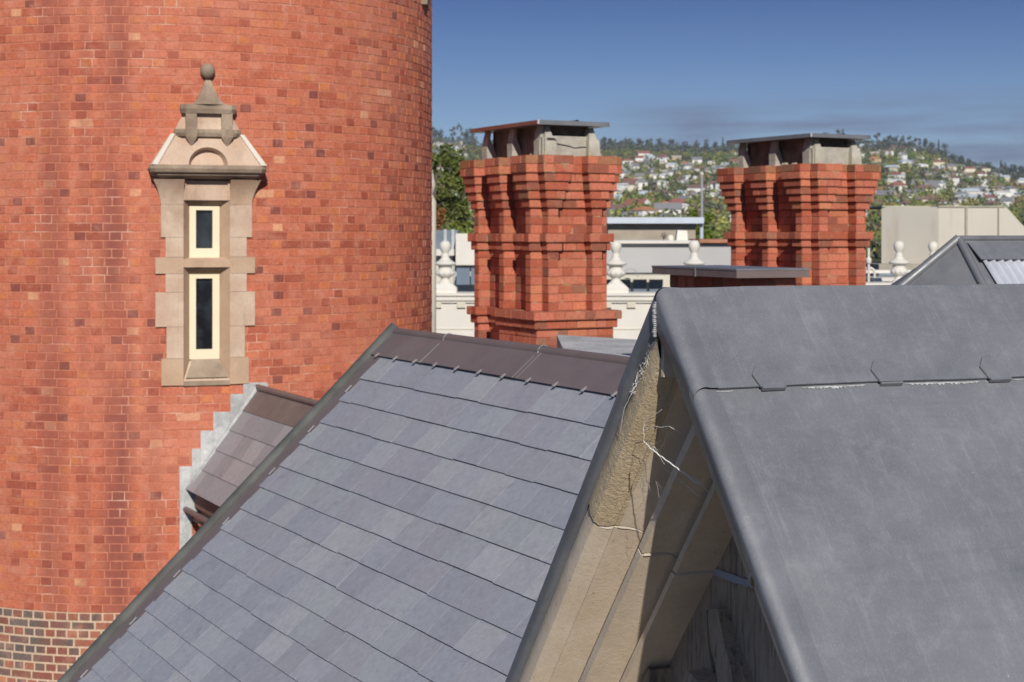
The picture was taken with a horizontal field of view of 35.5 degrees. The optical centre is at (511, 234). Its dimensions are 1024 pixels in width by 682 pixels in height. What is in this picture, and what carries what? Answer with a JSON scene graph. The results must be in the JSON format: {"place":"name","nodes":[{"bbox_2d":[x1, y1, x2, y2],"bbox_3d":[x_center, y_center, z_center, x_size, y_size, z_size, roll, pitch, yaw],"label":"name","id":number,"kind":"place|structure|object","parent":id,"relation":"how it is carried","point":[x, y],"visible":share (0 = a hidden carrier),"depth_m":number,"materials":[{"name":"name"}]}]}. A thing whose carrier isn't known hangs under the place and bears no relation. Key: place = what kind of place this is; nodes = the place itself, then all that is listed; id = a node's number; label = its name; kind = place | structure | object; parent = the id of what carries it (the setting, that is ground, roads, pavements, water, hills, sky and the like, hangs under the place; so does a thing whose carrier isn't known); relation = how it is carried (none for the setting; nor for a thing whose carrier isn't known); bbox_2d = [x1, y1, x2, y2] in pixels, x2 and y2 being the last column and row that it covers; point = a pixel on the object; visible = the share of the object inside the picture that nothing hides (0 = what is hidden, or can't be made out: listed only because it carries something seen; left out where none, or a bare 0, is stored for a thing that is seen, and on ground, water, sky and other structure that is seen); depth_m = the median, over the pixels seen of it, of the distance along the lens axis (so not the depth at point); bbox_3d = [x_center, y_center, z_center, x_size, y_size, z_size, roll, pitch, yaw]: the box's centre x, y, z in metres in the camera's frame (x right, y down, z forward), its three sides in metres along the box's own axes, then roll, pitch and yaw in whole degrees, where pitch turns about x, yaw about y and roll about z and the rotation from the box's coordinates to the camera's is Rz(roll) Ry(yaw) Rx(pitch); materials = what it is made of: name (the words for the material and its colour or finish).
{"place":"outdoors","nodes":[
{"label":"outdoors","id":0,"kind":"place"},
{"bbox_2d":[0,0,431,681],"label":"round tower","id":1,"kind":"structure","parent":0,"point":[208,208],"depth_m":15.94,"materials":[{"name":"brick"}]},
{"bbox_2d":[436,229,474,291],"bbox_3d":[-1.580,3.127,45.450,1.533,6.535,5.100,0,0,0],"label":"plant room","id":2,"kind":"object","parent":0,"point":[461,253],"visible":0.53,"depth_m":43.30,"materials":[{"name":"white paint"}]},
{"bbox_2d":[457,268,474,284],"bbox_3d":[-1.173,1.127,43.050,0.629,0.446,0.300,0,0,0],"label":"window","id":3,"kind":"structure","parent":2,"relation":"in","point":[463,274],"depth_m":42.91,"materials":[{"name":"blue glass"}]},
{"bbox_2d":[436,292,655,339],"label":"white parapet","id":4,"kind":"structure","parent":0,"point":[453,316],"depth_m":36.13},
{"bbox_2d":[436,241,457,292],"bbox_3d":[-1.518,0.836,36.380,0.540,1.390,0.540,0,0,0],"label":"stone urn","id":5,"kind":"object","parent":4,"relation":"on","point":[445,263],"visible":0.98,"depth_m":36.24,"materials":[{"name":"white stone"}]},
{"bbox_2d":[606,241,628,292],"bbox_3d":[2.362,0.836,36.380,0.540,1.390,0.540,0,0,0],"label":"stone urn","id":6,"kind":"object","parent":4,"relation":"on","point":[615,271],"visible":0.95,"depth_m":36.23,"materials":[{"name":"white stone"}]},
{"bbox_2d":[684,240,704,264],"bbox_3d":[4.143,0.826,36.380,0.540,1.390,0.540,0,0,0],"label":"stone urn","id":7,"kind":"object","parent":4,"relation":"on","point":[694,247],"visible":0.36,"depth_m":36.28,"materials":[{"name":"white stone"}]},
{"bbox_2d":[606,191,613,216],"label":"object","id":8,"kind":"object","parent":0,"point":[608,213],"depth_m":65.88,"materials":[{"name":"beige"}]},
{"bbox_2d":[606,217,703,239],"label":"building","id":9,"kind":"structure","parent":0,"point":[637,228],"depth_m":60.00,"materials":[{"name":"beige paint"}]},
{"bbox_2d":[700,172,703,216],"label":"flag pole","id":10,"kind":"object","parent":9,"relation":"on","point":[701,173],"visible":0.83,"depth_m":71.96,"materials":[{"name":"grey metal"}]},
{"bbox_2d":[606,239,730,291],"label":"grey building","id":11,"kind":"structure","parent":0,"point":[640,258],"depth_m":48.00,"materials":[{"name":"grey paint"}]},
{"bbox_2d":[606,279,662,291],"bbox_3d":[3.522,1.604,47.150,1.830,0.551,0.300,0,0,0],"label":"window","id":12,"kind":"structure","parent":11,"relation":"in","point":[638,285],"depth_m":47.00,"materials":[{"name":"blue glass"}]},
{"bbox_2d":[661,230,687,239],"bbox_3d":[5.080,0.078,50.290,0.867,0.423,0.620,0,0,0],"label":"roof vent","id":13,"kind":"object","parent":11,"relation":"on","point":[681,235],"visible":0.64,"depth_m":50.07,"materials":[{"name":"white metal"}]},
{"bbox_2d":[436,145,997,260],"bbox_3d":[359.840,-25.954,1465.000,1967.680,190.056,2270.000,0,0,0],"label":"hillside","id":14,"kind":"structure","parent":0,"point":[724,159],"depth_m":1549.83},
{"bbox_2d":[432,126,437,138],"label":"hilltop tree","id":15,"kind":"object","parent":14,"relation":"on","point":[435,134],"visible":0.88,"depth_m":2005.30,"materials":[{"name":"green plant"}]},
{"bbox_2d":[436,129,443,137],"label":"hilltop tree","id":16,"kind":"object","parent":14,"relation":"on","point":[439,133],"visible":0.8,"depth_m":2005.34,"materials":[{"name":"green plant"}]},
{"bbox_2d":[456,123,463,135],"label":"hilltop tree","id":17,"kind":"object","parent":14,"relation":"on","point":[461,133],"visible":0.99,"depth_m":2003.62,"materials":[{"name":"green plant"}]},
{"bbox_2d":[463,129,468,138],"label":"hilltop tree","id":18,"kind":"object","parent":14,"relation":"on","point":[465,134],"visible":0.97,"depth_m":2001.77,"materials":[{"name":"green plant"}]},
{"bbox_2d":[613,204,625,208],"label":"house","id":19,"kind":"structure","parent":14,"relation":"on","point":[618,206],"depth_m":688.27,"materials":[{"name":"paint"}]},
{"bbox_2d":[617,183,628,193],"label":"house","id":20,"kind":"structure","parent":14,"relation":"on","point":[623,186],"depth_m":960.84,"materials":[{"name":"paint"}]},
{"bbox_2d":[620,170,630,177],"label":"house","id":21,"kind":"structure","parent":14,"relation":"on","point":[624,172],"depth_m":1108.85,"materials":[{"name":"paint"}]},
{"bbox_2d":[622,159,633,163],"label":"house","id":22,"kind":"structure","parent":14,"relation":"on","point":[627,160],"depth_m":1465.56,"materials":[{"name":"paint"}]},
{"bbox_2d":[623,180,638,191],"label":"house","id":23,"kind":"structure","parent":14,"relation":"on","point":[633,184],"depth_m":966.42,"materials":[{"name":"paint"}]},
{"bbox_2d":[622,178,639,181],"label":"house","id":24,"kind":"structure","parent":14,"relation":"on","point":[630,179],"depth_m":994.17,"materials":[{"name":"paint"}]},
{"bbox_2d":[628,163,639,169],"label":"house","id":25,"kind":"structure","parent":14,"relation":"on","point":[634,165],"depth_m":1271.67,"materials":[{"name":"paint"}]},
{"bbox_2d":[623,199,651,205],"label":"house","id":26,"kind":"structure","parent":14,"relation":"on","point":[628,201],"depth_m":687.61,"materials":[{"name":"paint"}]},
{"bbox_2d":[634,155,643,161],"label":"house","id":27,"kind":"structure","parent":14,"relation":"on","point":[639,157],"depth_m":1515.30,"materials":[{"name":"paint"}]},
{"bbox_2d":[634,173,644,177],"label":"house","id":28,"kind":"structure","parent":14,"relation":"on","point":[639,175],"depth_m":1100.83,"materials":[{"name":"paint"}]},
{"bbox_2d":[637,179,647,190],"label":"house","id":29,"kind":"structure","parent":14,"relation":"on","point":[642,181],"depth_m":979.37,"materials":[{"name":"paint"}]},
{"bbox_2d":[637,151,649,159],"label":"house","id":30,"kind":"structure","parent":14,"relation":"on","point":[643,152],"depth_m":1564.96,"materials":[{"name":"paint"}]},
{"bbox_2d":[630,206,657,216],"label":"house","id":31,"kind":"structure","parent":14,"relation":"on","point":[641,210],"depth_m":626.94,"materials":[{"name":"paint"}]},
{"bbox_2d":[646,154,655,160],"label":"house","id":32,"kind":"structure","parent":14,"relation":"on","point":[648,156],"depth_m":1533.91,"materials":[{"name":"paint"}]},
{"bbox_2d":[645,171,656,179],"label":"house","id":33,"kind":"structure","parent":14,"relation":"on","point":[650,172],"depth_m":1078.03,"materials":[{"name":"paint"}]},
{"bbox_2d":[652,174,667,179],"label":"house","id":34,"kind":"structure","parent":14,"relation":"on","point":[661,176],"depth_m":1049.71,"materials":[{"name":"paint"}]},
{"bbox_2d":[653,180,668,190],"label":"house","id":35,"kind":"structure","parent":14,"relation":"on","point":[658,182],"depth_m":992.97,"materials":[{"name":"paint"}]},
{"bbox_2d":[654,203,681,216],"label":"house","id":36,"kind":"structure","parent":14,"relation":"on","point":[659,207],"depth_m":636.20,"materials":[{"name":"paint"}]},
{"bbox_2d":[665,163,677,168],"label":"house","id":37,"kind":"structure","parent":14,"relation":"on","point":[670,164],"depth_m":1355.88,"materials":[{"name":"paint"}]},
{"bbox_2d":[663,169,680,175],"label":"house","id":38,"kind":"structure","parent":14,"relation":"on","point":[668,172],"depth_m":1096.74,"materials":[{"name":"paint"}]},
{"bbox_2d":[667,198,685,203],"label":"house","id":39,"kind":"structure","parent":14,"relation":"on","point":[677,200],"depth_m":727.98,"materials":[{"name":"paint"}]},
{"bbox_2d":[677,195,691,201],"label":"house","id":40,"kind":"structure","parent":14,"relation":"on","point":[684,197],"depth_m":840.10,"materials":[{"name":"paint"}]},
{"bbox_2d":[682,163,693,168],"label":"house","id":41,"kind":"structure","parent":14,"relation":"on","point":[686,165],"depth_m":1329.71,"materials":[{"name":"paint"}]},
{"bbox_2d":[681,175,696,183],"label":"house","id":42,"kind":"structure","parent":14,"relation":"on","point":[684,178],"depth_m":1040.58,"materials":[{"name":"paint"}]},
{"bbox_2d":[691,157,702,163],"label":"house","id":43,"kind":"structure","parent":14,"relation":"on","point":[699,159],"depth_m":1511.84,"materials":[{"name":"paint"}]},
{"bbox_2d":[686,184,709,191],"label":"house","id":44,"kind":"structure","parent":14,"relation":"on","point":[696,188],"depth_m":944.81,"materials":[{"name":"paint"}]},
{"bbox_2d":[704,167,718,172],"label":"house","id":45,"kind":"structure","parent":14,"relation":"on","point":[706,169],"depth_m":1123.10,"materials":[{"name":"paint"}]},
{"bbox_2d":[713,182,720,192],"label":"house","id":46,"kind":"structure","parent":14,"relation":"on","point":[715,185],"depth_m":969.47,"materials":[{"name":"paint"}]},
{"bbox_2d":[712,165,725,168],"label":"house","id":47,"kind":"structure","parent":14,"relation":"on","point":[720,166],"depth_m":1194.07,"materials":[{"name":"paint"}]},
{"bbox_2d":[432,136,1023,258],"bbox_3d":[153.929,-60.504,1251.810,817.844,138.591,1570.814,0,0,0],"label":"woodland","id":48,"kind":"object","parent":14,"relation":"on","point":[720,223],"visible":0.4,"depth_m":1058.98,"materials":[{"name":"green plant"}]},
{"bbox_2d":[868,157,880,163],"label":"house","id":49,"kind":"structure","parent":14,"relation":"on","point":[877,159],"depth_m":1431.38,"materials":[{"name":"paint"}]},
{"bbox_2d":[870,200,886,206],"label":"house","id":50,"kind":"structure","parent":14,"relation":"on","point":[879,201],"depth_m":675.70,"materials":[{"name":"paint"}]},
{"bbox_2d":[876,190,897,196],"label":"house","id":51,"kind":"structure","parent":14,"relation":"on","point":[880,192],"depth_m":847.32,"materials":[{"name":"paint"}]},
{"bbox_2d":[883,149,893,155],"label":"house","id":52,"kind":"structure","parent":14,"relation":"on","point":[890,150],"depth_m":1547.96,"materials":[{"name":"paint"}]},
{"bbox_2d":[885,165,899,172],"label":"house","id":53,"kind":"structure","parent":14,"relation":"on","point":[893,167],"depth_m":1098.54,"materials":[{"name":"paint"}]},
{"bbox_2d":[883,179,904,185],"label":"house","id":54,"kind":"structure","parent":14,"relation":"on","point":[892,180],"depth_m":969.80,"materials":[{"name":"paint"}]},
{"bbox_2d":[887,172,905,178],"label":"house","id":55,"kind":"structure","parent":14,"relation":"on","point":[900,174],"depth_m":1037.78,"materials":[{"name":"paint"}]},
{"bbox_2d":[888,181,907,191],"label":"house","id":56,"kind":"structure","parent":14,"relation":"on","point":[897,183],"depth_m":938.31,"materials":[{"name":"paint"}]},
{"bbox_2d":[897,152,907,158],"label":"house","id":57,"kind":"structure","parent":14,"relation":"on","point":[903,155],"depth_m":1494.74,"materials":[{"name":"paint"}]},
{"bbox_2d":[896,159,911,165],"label":"house","id":58,"kind":"structure","parent":14,"relation":"on","point":[901,161],"depth_m":1415.55,"materials":[{"name":"paint"}]},
{"bbox_2d":[898,200,912,205],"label":"house","id":59,"kind":"structure","parent":14,"relation":"on","point":[905,201],"depth_m":704.36,"materials":[{"name":"paint"}]},
{"bbox_2d":[906,189,924,197],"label":"house","id":60,"kind":"structure","parent":14,"relation":"on","point":[908,190],"depth_m":909.31,"materials":[{"name":"paint"}]},
{"bbox_2d":[913,138,920,147],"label":"hilltop tree","id":61,"kind":"object","parent":14,"relation":"on","point":[916,139],"visible":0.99,"depth_m":1969.98,"materials":[{"name":"green plant"}]},
{"bbox_2d":[914,185,936,193],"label":"house","id":62,"kind":"structure","parent":14,"relation":"on","point":[924,186],"depth_m":923.94,"materials":[{"name":"paint"}]},
{"bbox_2d":[924,183,940,194],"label":"house","id":63,"kind":"structure","parent":14,"relation":"on","point":[937,185],"depth_m":944.60,"materials":[{"name":"paint"}]},
{"bbox_2d":[923,180,942,189],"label":"house","id":64,"kind":"structure","parent":14,"relation":"on","point":[936,181],"depth_m":968.31,"materials":[{"name":"paint"}]},
{"bbox_2d":[933,160,944,166],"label":"house","id":65,"kind":"structure","parent":14,"relation":"on","point":[938,163],"depth_m":1460.87,"materials":[{"name":"paint"}]},
{"bbox_2d":[941,143,948,153],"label":"hilltop tree","id":66,"kind":"object","parent":14,"relation":"on","point":[945,146],"visible":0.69,"depth_m":1826.85,"materials":[{"name":"green plant"}]},
{"bbox_2d":[944,164,956,169],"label":"house","id":67,"kind":"structure","parent":14,"relation":"on","point":[951,165],"depth_m":1442.85,"materials":[{"name":"paint"}]},
{"bbox_2d":[942,175,959,185],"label":"house","id":68,"kind":"structure","parent":14,"relation":"on","point":[955,178],"depth_m":1088.22,"materials":[{"name":"paint"}]},
{"bbox_2d":[952,196,967,202],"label":"house","id":69,"kind":"structure","parent":14,"relation":"on","point":[960,198],"depth_m":869.27,"materials":[{"name":"paint"}]},
{"bbox_2d":[951,191,968,196],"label":"house","id":70,"kind":"structure","parent":14,"relation":"on","point":[958,193],"depth_m":929.80,"materials":[{"name":"paint"}]},
{"bbox_2d":[958,188,979,193],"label":"house","id":71,"kind":"structure","parent":14,"relation":"on","point":[972,190],"depth_m":961.56,"materials":[{"name":"paint"}]},
{"bbox_2d":[963,167,976,172],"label":"house","id":72,"kind":"structure","parent":14,"relation":"on","point":[970,169],"depth_m":1460.16,"materials":[{"name":"paint"}]},
{"bbox_2d":[960,194,983,200],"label":"house","id":73,"kind":"structure","parent":14,"relation":"on","point":[973,195],"depth_m":909.96,"materials":[{"name":"paint"}]},
{"bbox_2d":[967,186,988,194],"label":"house","id":74,"kind":"structure","parent":14,"relation":"on","point":[982,188],"depth_m":968.76,"materials":[{"name":"paint"}]},
{"bbox_2d":[974,172,986,177],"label":"house","id":75,"kind":"structure","parent":14,"relation":"on","point":[980,174],"depth_m":1383.60,"materials":[{"name":"paint"}]},
{"bbox_2d":[978,167,990,172],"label":"house","id":76,"kind":"structure","parent":14,"relation":"on","point":[985,169],"depth_m":1515.07,"materials":[{"name":"paint"}]},
{"bbox_2d":[983,195,997,200],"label":"house","id":77,"kind":"structure","parent":14,"relation":"on","point":[992,196],"depth_m":932.53,"materials":[{"name":"paint"}]},
{"bbox_2d":[989,186,1003,190],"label":"house","id":78,"kind":"structure","parent":14,"relation":"on","point":[999,187],"depth_m":1033.36,"materials":[{"name":"paint"}]},
{"bbox_2d":[992,191,1010,196],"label":"house","id":79,"kind":"structure","parent":14,"relation":"on","point":[1007,193],"depth_m":990.55,"materials":[{"name":"paint"}]},
{"bbox_2d":[1000,197,1013,207],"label":"house","id":80,"kind":"structure","parent":14,"relation":"on","point":[1007,200],"depth_m":874.74,"materials":[{"name":"paint"}]},
{"bbox_2d":[1004,186,1017,196],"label":"house","id":81,"kind":"structure","parent":14,"relation":"on","point":[1011,189],"depth_m":1048.45,"materials":[{"name":"paint"}]},
{"bbox_2d":[1008,164,1017,172],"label":"hilltop tree","id":82,"kind":"object","parent":14,"relation":"on","point":[1013,168],"visible":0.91,"depth_m":1597.01,"materials":[{"name":"green plant"}]},
{"bbox_2d":[1018,165,1023,172],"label":"hilltop tree","id":83,"kind":"object","parent":14,"relation":"on","point":[1021,169],"visible":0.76,"depth_m":1590.00,"materials":[{"name":"green plant"}]},
{"bbox_2d":[432,0,1023,173],"label":"sky","id":84,"kind":"structure","parent":0,"point":[951,72],"materials":[{"name":"blue"}]},
{"bbox_2d":[866,270,910,284],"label":"white parapet","id":85,"kind":"structure","parent":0,"point":[884,275],"depth_m":40.33,"materials":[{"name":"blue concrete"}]},
{"bbox_2d":[889,241,908,282],"bbox_3d":[9.312,0.849,38.500,0.540,1.390,0.540,0,0,0],"label":"stone urn","id":86,"kind":"object","parent":85,"relation":"on","point":[898,263],"visible":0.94,"depth_m":38.39,"materials":[{"name":"white stone"}]},
{"bbox_2d":[924,241,937,260],"bbox_3d":[11.054,0.877,42.000,0.540,1.390,0.540,0,0,0],"label":"stone urn","id":87,"kind":"object","parent":85,"relation":"on","point":[932,246],"visible":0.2,"depth_m":41.91,"materials":[{"name":"white stone"}]},
{"bbox_2d":[908,179,925,184],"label":"house","id":88,"kind":"structure","parent":0,"point":[913,181],"depth_m":991.86,"materials":[{"name":"paint"}]},
{"bbox_2d":[915,196,937,201],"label":"house","id":89,"kind":"structure","parent":0,"point":[924,199],"depth_m":811.20,"materials":[{"name":"paint"}]},
{"bbox_2d":[866,206,1023,281],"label":"beige block","id":90,"kind":"structure","parent":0,"point":[916,230],"depth_m":58.11,"materials":[{"name":"brown concrete"}]},
{"bbox_2d":[891,235,1023,284],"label":"roof","id":91,"kind":"structure","parent":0,"point":[959,260],"depth_m":11.40,"materials":[{"name":"grey metal"}]},
{"bbox_2d":[998,175,1009,181],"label":"house","id":92,"kind":"structure","parent":0,"point":[1007,177],"depth_m":1367.71,"materials":[{"name":"paint"}]},
{"label":"ground","id":93,"kind":"structure","parent":0,"visible":0},
{"bbox_2d":[180,382,318,548],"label":"link roof","id":94,"kind":"structure","parent":93,"relation":"on","point":[253,428],"depth_m":15.56,"materials":[{"name":"stone"}]},
{"bbox_2d":[57,323,629,681],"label":"slate roof","id":95,"kind":"structure","parent":93,"relation":"on","point":[397,505],"depth_m":7.97,"materials":[{"name":"stone"}]},
{"bbox_2d":[432,169,435,332],"bbox_3d":[-1.662,7.788,30.100,0.480,18.424,0.600,0,0,0],"label":"cream pinnacle","id":96,"kind":"object","parent":93,"relation":"on","point":[433,261],"visible":0.19,"depth_m":29.92,"materials":[{"name":"beige stone"}]},
{"bbox_2d":[432,173,446,229],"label":"garden tree","id":97,"kind":"object","parent":93,"relation":"on","point":[440,214],"visible":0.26,"depth_m":73.85,"materials":[{"name":"green plant"}]},
{"bbox_2d":[432,143,463,229],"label":"garden tree","id":98,"kind":"object","parent":93,"relation":"on","point":[448,160],"visible":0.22,"depth_m":79.74,"materials":[{"name":"green plant"}]},
{"bbox_2d":[441,159,474,232],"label":"garden tree","id":99,"kind":"object","parent":93,"relation":"on","point":[461,222],"visible":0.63,"depth_m":83.77,"materials":[{"name":"green plant"}]},
{"bbox_2d":[460,119,621,347],"bbox_3d":[0.281,7.929,16.617,1.102,18.141,1.782,0,0,-27],"label":"brick chimney","id":100,"kind":"object","parent":93,"relation":"on","point":[540,198],"visible":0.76,"depth_m":16.05,"materials":[{"name":"brick"}]},
{"bbox_2d":[557,335,636,356],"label":"lead flat","id":101,"kind":"structure","parent":93,"relation":"on","point":[618,346],"depth_m":12.58,"materials":[{"name":"grey metal"}]},
{"bbox_2d":[690,189,716,238],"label":"garden tree","id":102,"kind":"object","parent":93,"relation":"on","point":[708,219],"visible":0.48,"depth_m":77.77,"materials":[{"name":"green plant"}]},
{"bbox_2d":[652,265,809,287],"bbox_3d":[1.359,8.602,10.099,0.516,16.797,1.106,0,0,-22],"label":"brick stack","id":103,"kind":"object","parent":93,"relation":"on","point":[689,276],"visible":0.08,"depth_m":9.74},
{"bbox_2d":[505,284,1023,681],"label":"gable roof","id":104,"kind":"structure","parent":93,"relation":"on","point":[850,458],"depth_m":4.43,"materials":[{"name":"stone"}]},
{"bbox_2d":[620,342,709,505],"bbox_3d":[0.430,0.562,4.591,0.142,0.519,0.531,0,0,-20],"label":"cobweb","id":105,"kind":"object","parent":104,"relation":"attached to","point":[635,383],"visible":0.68,"depth_m":4.56,"materials":[{"name":"fabric"}]},
{"bbox_2d":[717,133,880,284],"bbox_3d":[3.396,7.919,19.066,1.179,18.161,1.906,0,0,-28],"label":"brick chimney","id":106,"kind":"object","parent":93,"relation":"on","point":[799,200],"visible":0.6,"depth_m":18.50,"materials":[{"name":"brick"}]},
{"bbox_2d":[866,248,875,281],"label":"service pipes","id":107,"kind":"object","parent":93,"relation":"on","point":[868,262],"visible":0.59,"depth_m":39.98,"materials":[{"name":"white metal"}]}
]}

